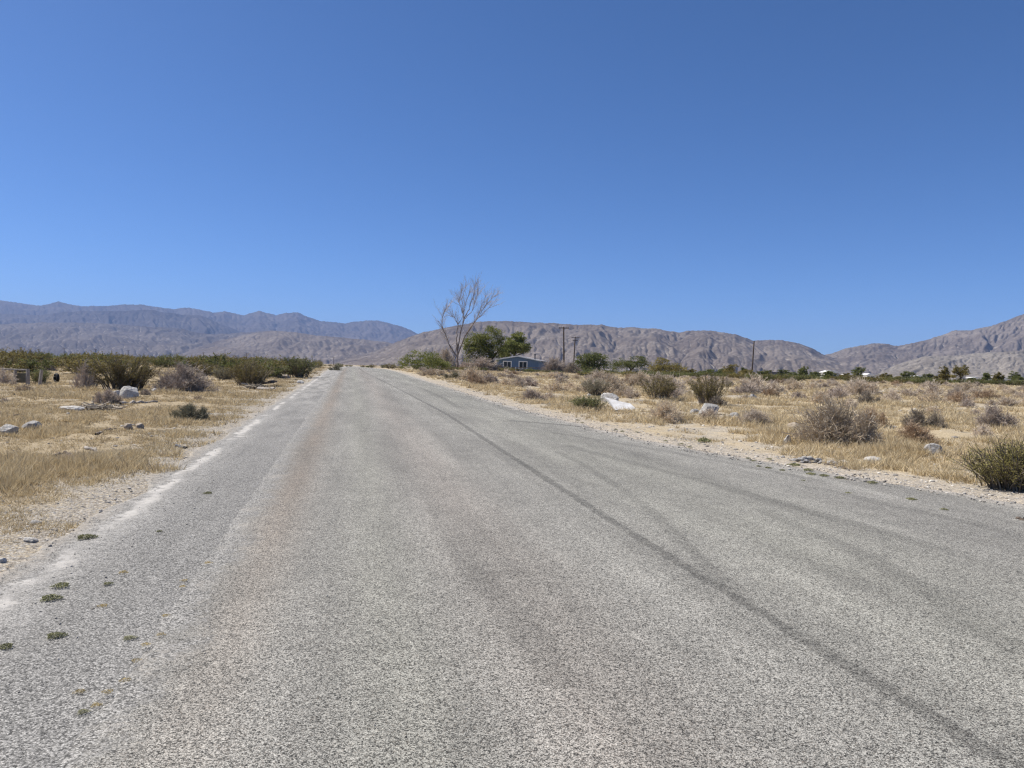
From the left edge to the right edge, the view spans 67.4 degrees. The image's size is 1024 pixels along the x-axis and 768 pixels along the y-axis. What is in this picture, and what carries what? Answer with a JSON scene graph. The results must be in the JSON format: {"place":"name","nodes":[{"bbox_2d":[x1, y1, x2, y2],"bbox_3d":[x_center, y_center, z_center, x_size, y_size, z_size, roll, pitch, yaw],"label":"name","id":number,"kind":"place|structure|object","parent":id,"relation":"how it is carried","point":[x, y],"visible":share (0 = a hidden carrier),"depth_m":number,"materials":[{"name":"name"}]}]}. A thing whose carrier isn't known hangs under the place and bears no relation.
{"place":"outdoors","nodes":[
{"label":"outdoors","id":0,"kind":"place"},
{"bbox_2d":[0,310,241,333],"bbox_3d":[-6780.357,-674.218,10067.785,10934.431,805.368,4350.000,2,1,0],"label":"second mountains","id":1,"kind":"structure","parent":0,"point":[193,323],"depth_m":10404.02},
{"bbox_2d":[0,366,348,767],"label":"gravel shoulder","id":2,"kind":"object","parent":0,"point":[43,724],"visible":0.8,"depth_m":5.22},
{"bbox_2d":[40,594,63,600],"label":"creeping weed","id":3,"kind":"object","parent":2,"relation":"on","point":[45,597],"visible":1,"depth_m":4.83,"materials":[{"name":"green plant"}]},
{"bbox_2d":[47,632,67,638],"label":"creeping weed","id":4,"kind":"object","parent":2,"relation":"on","point":[56,634],"visible":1,"depth_m":4.21,"materials":[{"name":"green plant"}]},
{"bbox_2d":[0,322,389,357],"bbox_3d":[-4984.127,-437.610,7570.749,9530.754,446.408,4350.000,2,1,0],"label":"mountains","id":5,"kind":"structure","parent":0,"point":[56,338],"depth_m":6829.56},
{"bbox_2d":[0,300,416,343],"bbox_3d":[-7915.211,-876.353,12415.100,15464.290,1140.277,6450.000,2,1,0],"label":"mountains","id":6,"kind":"structure","parent":0,"point":[371,330],"depth_m":12829.67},
{"bbox_2d":[172,331,391,363],"bbox_3d":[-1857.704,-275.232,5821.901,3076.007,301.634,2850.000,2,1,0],"label":"brown foothills","id":7,"kind":"structure","parent":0,"point":[323,349],"depth_m":5471.79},
{"bbox_2d":[0,364,1023,572],"bbox_3d":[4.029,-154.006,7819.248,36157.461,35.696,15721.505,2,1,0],"label":"ground","id":8,"kind":"structure","parent":0,"point":[23,550],"depth_m":13.75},
{"bbox_2d":[0,365,18,384],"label":"dead shrub","id":9,"kind":"object","parent":8,"relation":"on","point":[3,379],"visible":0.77,"depth_m":30.71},
{"bbox_2d":[0,424,18,433],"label":"boulder","id":10,"kind":"object","parent":8,"relation":"on","point":[8,427],"visible":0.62,"depth_m":14.04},
{"bbox_2d":[0,355,32,367],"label":"creosote shrub","id":11,"kind":"object","parent":8,"relation":"on","point":[4,358],"visible":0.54,"depth_m":52.92,"materials":[{"name":"green plant"}]},
{"bbox_2d":[2,368,42,384],"bbox_3d":[-20.096,-0.205,31.465,1.780,0.848,0.233,2,1,0],"label":"board fence","id":12,"kind":"object","parent":8,"relation":"on","point":[23,377],"visible":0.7,"depth_m":31.44,"materials":[{"name":"grey wood"}]},
{"bbox_2d":[0,359,44,372],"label":"creosote shrub","id":13,"kind":"object","parent":8,"relation":"on","point":[24,366],"visible":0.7,"depth_m":42.84,"materials":[{"name":"green plant"}]},
{"bbox_2d":[14,384,36,390],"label":"dead shrub","id":14,"kind":"object","parent":8,"relation":"on","point":[20,388],"visible":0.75,"depth_m":27.32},
{"bbox_2d":[11,348,42,363],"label":"creosote shrub","id":15,"kind":"object","parent":8,"relation":"on","point":[22,355],"visible":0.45,"depth_m":54.84,"materials":[{"name":"green plant"}]},
{"bbox_2d":[7,353,54,371],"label":"creosote shrub","id":16,"kind":"object","parent":8,"relation":"on","point":[33,361],"visible":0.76,"depth_m":43.55,"materials":[{"name":"green plant"}]},
{"bbox_2d":[21,420,41,428],"bbox_3d":[-9.133,0.801,14.631,0.350,0.208,0.280,2,1,0],"label":"boulder","id":17,"kind":"object","parent":8,"relation":"on","point":[29,423],"visible":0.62,"depth_m":14.53,"materials":[{"name":"grey stone"}]},
{"bbox_2d":[23,368,51,383],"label":"green bush","id":18,"kind":"object","parent":8,"relation":"on","point":[34,374],"visible":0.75,"depth_m":32.67,"materials":[{"name":"green plant"}]},
{"bbox_2d":[59,406,84,410],"bbox_3d":[-11.157,0.657,19.471,0.633,0.220,0.359,2,1,15],"label":"boulder","id":19,"kind":"object","parent":8,"relation":"on","point":[74,407],"visible":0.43,"depth_m":19.36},
{"bbox_2d":[50,353,114,374],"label":"creosote shrub","id":20,"kind":"object","parent":8,"relation":"on","point":[77,361],"visible":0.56,"depth_m":44.15,"materials":[{"name":"green plant"}]},
{"bbox_2d":[65,357,100,388],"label":"dead shrub","id":21,"kind":"object","parent":8,"relation":"on","point":[85,380],"visible":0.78,"depth_m":28.74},
{"bbox_2d":[80,397,127,409],"bbox_3d":[-10.689,0.510,19.983,1.267,0.339,0.740,1,1,-16],"label":"twig pile","id":22,"kind":"object","parent":8,"relation":"on","point":[93,406],"visible":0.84,"depth_m":19.88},
{"bbox_2d":[92,387,123,403],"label":"dead shrub","id":23,"kind":"object","parent":8,"relation":"on","point":[108,396],"visible":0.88,"depth_m":21.99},
{"bbox_2d":[59,352,162,389],"bbox_3d":[-14.847,-0.472,29.298,2.951,1.485,3.321,2,1,33],"label":"creosote shrub","id":24,"kind":"object","parent":8,"relation":"on","point":[122,378],"visible":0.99,"depth_m":29.11,"materials":[{"name":"green plant"}]},
{"bbox_2d":[119,386,138,398],"bbox_3d":[-11.806,0.319,23.661,0.513,0.522,0.498,1,1,-35],"label":"boulder","id":25,"kind":"object","parent":8,"relation":"on","point":[128,391],"visible":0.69,"depth_m":23.50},
{"bbox_2d":[147,356,174,367],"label":"creosote shrub","id":26,"kind":"object","parent":8,"relation":"on","point":[161,362],"visible":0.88,"depth_m":65.17,"materials":[{"name":"green plant"}]},
{"bbox_2d":[148,355,222,392],"bbox_3d":[-12.453,-0.338,29.032,2.594,1.518,2.475,2,1,0],"label":"dead shrub","id":27,"kind":"object","parent":8,"relation":"on","point":[187,379],"visible":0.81,"depth_m":28.78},
{"bbox_2d":[168,401,212,419],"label":"sage tuft","id":28,"kind":"object","parent":8,"relation":"on","point":[187,411],"visible":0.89,"depth_m":17.59,"materials":[{"name":"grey plant"}]},
{"bbox_2d":[190,361,222,375],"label":"creosote shrub","id":29,"kind":"object","parent":8,"relation":"on","point":[208,370],"visible":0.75,"depth_m":48.68,"materials":[{"name":"green plant"}]},
{"bbox_2d":[202,358,235,373],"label":"creosote shrub","id":30,"kind":"object","parent":8,"relation":"on","point":[227,364],"visible":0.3,"depth_m":50.37,"materials":[{"name":"green plant"}]},
{"bbox_2d":[199,352,242,368],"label":"creosote shrub","id":31,"kind":"object","parent":8,"relation":"on","point":[223,360],"visible":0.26,"depth_m":51.05,"materials":[{"name":"green plant"}]},
{"bbox_2d":[211,368,232,379],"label":"creosote shrub","id":32,"kind":"object","parent":8,"relation":"on","point":[219,374],"visible":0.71,"depth_m":41.53,"materials":[{"name":"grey plant"}]},
{"bbox_2d":[221,359,273,385],"bbox_3d":[-12.440,-0.547,35.813,2.542,1.388,2.249,2,1,17],"label":"creosote shrub","id":33,"kind":"object","parent":8,"relation":"on","point":[244,374],"visible":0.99,"depth_m":35.58,"materials":[{"name":"green plant"}]},
{"bbox_2d":[240,382,272,388],"bbox_3d":[-10.894,0.069,32.815,1.404,0.309,0.800,2,1,0],"label":"twig pile","id":34,"kind":"object","parent":8,"relation":"on","point":[252,386],"visible":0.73,"depth_m":32.70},
{"bbox_2d":[250,361,290,377],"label":"creosote shrub","id":35,"kind":"object","parent":8,"relation":"on","point":[277,371],"visible":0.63,"depth_m":46.32,"materials":[{"name":"green plant"}]},
{"bbox_2d":[270,356,321,377],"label":"creosote shrub","id":36,"kind":"object","parent":8,"relation":"on","point":[299,370],"visible":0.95,"depth_m":50.11,"materials":[{"name":"green plant"}]},
{"bbox_2d":[394,348,455,369],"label":"green thicket","id":37,"kind":"object","parent":8,"relation":"on","point":[429,361],"visible":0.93,"depth_m":107.40,"materials":[{"name":"green plant"}]},
{"bbox_2d":[418,367,445,375],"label":"dead shrub","id":38,"kind":"object","parent":8,"relation":"on","point":[430,372],"visible":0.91,"depth_m":63.96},
{"bbox_2d":[434,346,455,369],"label":"dead shrub","id":39,"kind":"object","parent":8,"relation":"on","point":[446,355],"visible":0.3,"depth_m":121.74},
{"bbox_2d":[433,272,504,367],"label":"dead tree","id":40,"kind":"object","parent":8,"relation":"on","point":[469,328],"visible":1,"depth_m":118.06,"materials":[{"name":"grey wood"}]},
{"bbox_2d":[456,364,482,379],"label":"dead shrub","id":41,"kind":"object","parent":8,"relation":"on","point":[463,374],"visible":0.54,"depth_m":53.24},
{"bbox_2d":[459,355,510,370],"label":"dead shrub","id":42,"kind":"object","parent":8,"relation":"on","point":[486,364],"visible":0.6,"depth_m":121.43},
{"bbox_2d":[461,325,510,370],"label":"mesquite tree","id":43,"kind":"object","parent":8,"relation":"on","point":[479,345],"visible":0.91,"depth_m":124.31,"materials":[{"name":"green plant"}]},
{"bbox_2d":[474,373,499,382],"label":"dead shrub","id":44,"kind":"object","parent":8,"relation":"on","point":[491,378],"visible":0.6,"depth_m":46.22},
{"bbox_2d":[0,360,1023,554],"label":"dry grass","id":45,"kind":"structure","parent":8,"relation":"on","point":[18,472],"depth_m":16.64,"materials":[{"name":"plant"}]},
{"bbox_2d":[499,332,531,357],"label":"mesquite tree","id":46,"kind":"object","parent":8,"relation":"on","point":[517,344],"visible":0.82,"depth_m":167.14,"materials":[{"name":"green plant"}]},
{"bbox_2d":[508,375,528,386],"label":"dead shrub","id":47,"kind":"object","parent":8,"relation":"on","point":[517,381],"visible":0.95,"depth_m":42.63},
{"bbox_2d":[53,353,986,382],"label":"distant scrub","id":48,"kind":"object","parent":8,"relation":"on","point":[949,381],"visible":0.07,"depth_m":150.40,"materials":[{"name":"green plant"}]},
{"bbox_2d":[495,354,546,370],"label":"blue house","id":49,"kind":"structure","parent":8,"relation":"on","point":[521,361],"depth_m":149.25,"materials":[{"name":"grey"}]},
{"bbox_2d":[521,376,541,386],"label":"dead shrub","id":50,"kind":"object","parent":8,"relation":"on","point":[531,383],"visible":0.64,"depth_m":46.43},
{"bbox_2d":[520,388,550,399],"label":"dead shrub","id":51,"kind":"object","parent":8,"relation":"on","point":[530,393],"visible":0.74,"depth_m":29.55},
{"bbox_2d":[538,355,567,372],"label":"dead shrub","id":52,"kind":"object","parent":8,"relation":"on","point":[556,365],"visible":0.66,"depth_m":111.37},
{"bbox_2d":[537,379,572,391],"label":"dead shrub","id":53,"kind":"object","parent":8,"relation":"on","point":[554,386],"visible":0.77,"depth_m":37.78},
{"bbox_2d":[562,359,581,373],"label":"dead shrub","id":54,"kind":"object","parent":8,"relation":"on","point":[571,368],"visible":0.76,"depth_m":107.58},
{"bbox_2d":[565,393,607,409],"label":"green bush","id":55,"kind":"object","parent":8,"relation":"on","point":[591,402],"visible":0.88,"depth_m":24.75,"materials":[{"name":"green plant"}]},
{"bbox_2d":[573,351,611,370],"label":"dark tree","id":56,"kind":"object","parent":8,"relation":"on","point":[592,361],"visible":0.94,"depth_m":189.10,"materials":[{"name":"green plant"}]},
{"bbox_2d":[584,368,608,382],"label":"dead shrub","id":57,"kind":"object","parent":8,"relation":"on","point":[596,374],"visible":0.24,"depth_m":50.81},
{"bbox_2d":[582,377,611,395],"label":"creosote shrub","id":58,"kind":"object","parent":8,"relation":"on","point":[592,388],"visible":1,"depth_m":34.18,"materials":[{"name":"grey plant"}]},
{"bbox_2d":[600,393,618,401],"bbox_3d":[3.809,0.605,30.009,0.750,0.523,0.600,2,1,0],"label":"boulder","id":59,"kind":"object","parent":8,"relation":"on","point":[611,396],"visible":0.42,"depth_m":29.91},
{"bbox_2d":[599,374,626,390],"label":"dead shrub","id":60,"kind":"object","parent":8,"relation":"on","point":[615,384],"visible":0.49,"depth_m":40.90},
{"bbox_2d":[604,397,634,410],"bbox_3d":[3.376,0.633,24.227,1.014,0.400,0.404,2,1,16],"label":"broken slab","id":61,"kind":"object","parent":8,"relation":"on","point":[615,403],"depth_m":24.27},
{"bbox_2d":[607,355,650,370],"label":"dark tree","id":62,"kind":"object","parent":8,"relation":"on","point":[620,364],"visible":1,"depth_m":149.48,"materials":[{"name":"green plant"}]},
{"bbox_2d":[621,386,640,398],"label":"dead shrub","id":63,"kind":"object","parent":8,"relation":"on","point":[629,393],"visible":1,"depth_m":32.89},
{"bbox_2d":[624,368,655,386],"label":"dead shrub","id":64,"kind":"object","parent":8,"relation":"on","point":[633,380],"visible":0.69,"depth_m":48.78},
{"bbox_2d":[637,372,681,398],"bbox_3d":[6.203,0.097,32.084,1.939,1.194,2.038,2,1,6],"label":"creosote shrub","id":65,"kind":"object","parent":8,"relation":"on","point":[666,388],"visible":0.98,"depth_m":32.06,"materials":[{"name":"green plant"}]},
{"bbox_2d":[643,400,685,423],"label":"dead shrub","id":66,"kind":"object","parent":8,"relation":"on","point":[667,412],"visible":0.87,"depth_m":20.81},
{"bbox_2d":[646,357,689,372],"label":"broad bush","id":67,"kind":"object","parent":8,"relation":"on","point":[664,367],"visible":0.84,"depth_m":119.57,"materials":[{"name":"green plant"}]},
{"bbox_2d":[663,374,690,392],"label":"dead shrub","id":68,"kind":"object","parent":8,"relation":"on","point":[679,380],"visible":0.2,"depth_m":40.60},
{"bbox_2d":[699,403,718,413],"bbox_3d":[5.984,0.829,23.276,0.570,0.493,0.429,1,1,-15],"label":"boulder","id":69,"kind":"object","parent":8,"relation":"on","point":[707,405],"visible":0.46,"depth_m":23.18,"materials":[{"name":"grey stone"}]},
{"bbox_2d":[687,372,731,403],"bbox_3d":[7.646,0.207,29.714,1.694,1.314,1.876,1,1,-10],"label":"creosote shrub","id":70,"kind":"object","parent":8,"relation":"on","point":[700,393],"visible":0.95,"depth_m":29.50,"materials":[{"name":"green plant"}]},
{"bbox_2d":[699,406,719,420],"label":"dead shrub","id":71,"kind":"object","parent":8,"relation":"on","point":[708,412],"visible":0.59,"depth_m":21.26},
{"bbox_2d":[708,394,731,406],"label":"dead shrub","id":72,"kind":"object","parent":8,"relation":"on","point":[718,400],"visible":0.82,"depth_m":28.51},
{"bbox_2d":[722,363,738,372],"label":"feathery bush","id":73,"kind":"object","parent":8,"relation":"on","point":[729,369],"visible":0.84,"depth_m":149.75,"materials":[{"name":"green plant"}]},
{"bbox_2d":[726,371,747,378],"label":"creosote shrub","id":74,"kind":"object","parent":8,"relation":"on","point":[737,375],"visible":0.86,"depth_m":86.44,"materials":[{"name":"green plant"}]},
{"bbox_2d":[729,381,759,393],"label":"dead shrub","id":75,"kind":"object","parent":8,"relation":"on","point":[746,388],"visible":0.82,"depth_m":38.53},
{"bbox_2d":[738,372,771,392],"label":"dead shrub","id":76,"kind":"object","parent":8,"relation":"on","point":[755,381],"visible":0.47,"depth_m":42.95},
{"bbox_2d":[737,408,773,425],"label":"dead shrub","id":77,"kind":"object","parent":8,"relation":"on","point":[752,415],"visible":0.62,"depth_m":20.53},
{"bbox_2d":[761,387,782,396],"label":"dead shrub","id":78,"kind":"object","parent":8,"relation":"on","point":[771,391],"visible":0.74,"depth_m":39.51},
{"bbox_2d":[760,380,789,392],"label":"dead shrub","id":79,"kind":"object","parent":8,"relation":"on","point":[772,384],"visible":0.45,"depth_m":43.88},
{"bbox_2d":[783,379,805,389],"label":"dead shrub","id":80,"kind":"object","parent":8,"relation":"on","point":[794,385],"visible":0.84,"depth_m":50.04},
{"bbox_2d":[781,374,811,380],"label":"creosote shrub","id":81,"kind":"object","parent":8,"relation":"on","point":[799,378],"visible":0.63,"depth_m":76.99,"materials":[{"name":"green plant"}]},
{"bbox_2d":[789,456,838,463],"bbox_3d":[5.020,1.266,12.831,0.788,0.120,0.468,2,1,0],"label":"rubble heap","id":82,"kind":"object","parent":8,"relation":"on","point":[805,459],"visible":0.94,"depth_m":12.80,"materials":[{"name":"grey stone"}]},
{"bbox_2d":[809,387,835,402],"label":"dead shrub","id":83,"kind":"object","parent":8,"relation":"on","point":[820,396],"visible":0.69,"depth_m":31.94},
{"bbox_2d":[781,387,888,444],"bbox_3d":[6.437,0.670,15.495,2.056,1.204,1.608,2,1,0],"label":"dead shrub","id":84,"kind":"object","parent":8,"relation":"on","point":[834,422],"visible":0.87,"depth_m":15.19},
{"bbox_2d":[821,384,852,397],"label":"dead shrub","id":85,"kind":"object","parent":8,"relation":"on","point":[836,393],"visible":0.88,"depth_m":39.46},
{"bbox_2d":[826,376,882,394],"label":"dead shrub","id":86,"kind":"object","parent":8,"relation":"on","point":[857,387],"visible":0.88,"depth_m":42.88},
{"bbox_2d":[851,367,866,376],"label":"dark tree","id":87,"kind":"object","parent":8,"relation":"on","point":[858,370],"visible":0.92,"depth_m":259.58,"materials":[{"name":"green plant"}]},
{"bbox_2d":[853,391,882,402],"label":"dead shrub","id":88,"kind":"object","parent":8,"relation":"on","point":[867,396],"visible":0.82,"depth_m":33.36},
{"bbox_2d":[850,404,889,426],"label":"dead shrub","id":89,"kind":"object","parent":8,"relation":"on","point":[881,419],"visible":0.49,"depth_m":20.94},
{"bbox_2d":[880,387,901,401],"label":"dead shrub","id":90,"kind":"object","parent":8,"relation":"on","point":[893,394],"visible":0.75,"depth_m":36.55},
{"bbox_2d":[900,387,918,395],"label":"dead shrub","id":91,"kind":"object","parent":8,"relation":"on","point":[907,392],"visible":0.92,"depth_m":44.31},
{"bbox_2d":[897,404,934,426],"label":"dead shrub","id":92,"kind":"object","parent":8,"relation":"on","point":[917,416],"visible":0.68,"depth_m":20.66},
{"bbox_2d":[890,419,942,444],"bbox_3d":[8.508,1.011,16.235,0.927,0.623,1.039,2,1,2],"label":"dead shrub","id":93,"kind":"object","parent":8,"relation":"on","point":[912,430],"visible":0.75,"depth_m":16.15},
{"bbox_2d":[915,378,945,395],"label":"dead shrub","id":94,"kind":"object","parent":8,"relation":"on","point":[933,387],"visible":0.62,"depth_m":45.32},
{"bbox_2d":[923,443,942,454],"bbox_3d":[7.483,1.182,13.657,0.295,0.265,0.274,2,1,43],"label":"boulder","id":95,"kind":"object","parent":8,"relation":"on","point":[934,448],"visible":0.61,"depth_m":13.57,"materials":[{"name":"grey stone"}]},
{"bbox_2d":[912,389,954,402],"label":"dead shrub","id":96,"kind":"object","parent":8,"relation":"on","point":[932,396],"visible":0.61,"depth_m":35.00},
{"bbox_2d":[924,406,947,427],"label":"dead shrub","id":97,"kind":"object","parent":8,"relation":"on","point":[937,419],"visible":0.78,"depth_m":20.55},
{"bbox_2d":[937,366,952,381],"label":"feathery bush","id":98,"kind":"object","parent":8,"relation":"on","point":[945,373],"visible":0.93,"depth_m":129.62,"materials":[{"name":"green plant"}]},
{"bbox_2d":[950,365,970,380],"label":"feathery bush","id":99,"kind":"object","parent":8,"relation":"on","point":[957,370],"visible":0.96,"depth_m":127.89,"materials":[{"name":"green plant"}]},
{"bbox_2d":[944,390,976,402],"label":"dead shrub","id":100,"kind":"object","parent":8,"relation":"on","point":[958,397],"visible":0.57,"depth_m":36.92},
{"bbox_2d":[957,397,979,406],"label":"dead shrub","id":101,"kind":"object","parent":8,"relation":"on","point":[966,403],"visible":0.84,"depth_m":33.60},
{"bbox_2d":[954,381,984,390],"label":"dead shrub","id":102,"kind":"object","parent":8,"relation":"on","point":[965,386],"visible":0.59,"depth_m":57.79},
{"bbox_2d":[941,434,1023,492],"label":"creosote shrub","id":103,"kind":"object","parent":8,"relation":"on","point":[1008,471],"visible":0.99,"depth_m":10.36,"materials":[{"name":"green plant"}]},
{"bbox_2d":[971,423,994,435],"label":"dead shrub","id":104,"kind":"object","parent":8,"relation":"on","point":[984,431],"visible":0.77,"depth_m":18.23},
{"bbox_2d":[972,388,1007,398],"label":"dead shrub","id":105,"kind":"object","parent":8,"relation":"on","point":[987,393],"visible":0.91,"depth_m":41.99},
{"bbox_2d":[969,400,1019,427],"bbox_3d":[13.125,0.802,20.876,1.208,0.844,1.140,2,1,29],"label":"dead shrub","id":106,"kind":"object","parent":8,"relation":"on","point":[994,415],"visible":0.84,"depth_m":20.72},
{"bbox_2d":[982,396,1023,405],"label":"dead shrub","id":107,"kind":"object","parent":8,"relation":"on","point":[1006,401],"visible":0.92,"depth_m":35.52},
{"bbox_2d":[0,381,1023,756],"bbox_3d":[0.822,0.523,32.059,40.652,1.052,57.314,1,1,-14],"label":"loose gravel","id":108,"kind":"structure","parent":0,"point":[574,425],"depth_m":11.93,"materials":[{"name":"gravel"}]},
{"bbox_2d":[0,0,1023,354],"label":"sky","id":109,"kind":"structure","parent":0,"point":[824,176],"materials":[{"name":"blue"}]},
{"bbox_2d":[58,366,1023,767],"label":"road","id":110,"kind":"structure","parent":0,"point":[616,600],"depth_m":4.75,"materials":[{"name":"asphalt"}]},
{"bbox_2d":[329,321,875,375],"bbox_3d":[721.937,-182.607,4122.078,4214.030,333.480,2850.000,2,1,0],"label":"central hills","id":111,"kind":"structure","parent":0,"point":[702,350],"depth_m":3673.61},
{"bbox_2d":[826,314,1023,373],"bbox_3d":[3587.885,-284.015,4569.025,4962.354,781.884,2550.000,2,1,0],"label":"mountains","id":112,"kind":"structure","parent":0,"point":[877,358],"depth_m":4550.38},
{"bbox_2d":[874,351,1023,380],"bbox_3d":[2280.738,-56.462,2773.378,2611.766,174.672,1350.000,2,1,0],"label":"foothills","id":113,"kind":"structure","parent":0,"point":[1006,363],"depth_m":2647.06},
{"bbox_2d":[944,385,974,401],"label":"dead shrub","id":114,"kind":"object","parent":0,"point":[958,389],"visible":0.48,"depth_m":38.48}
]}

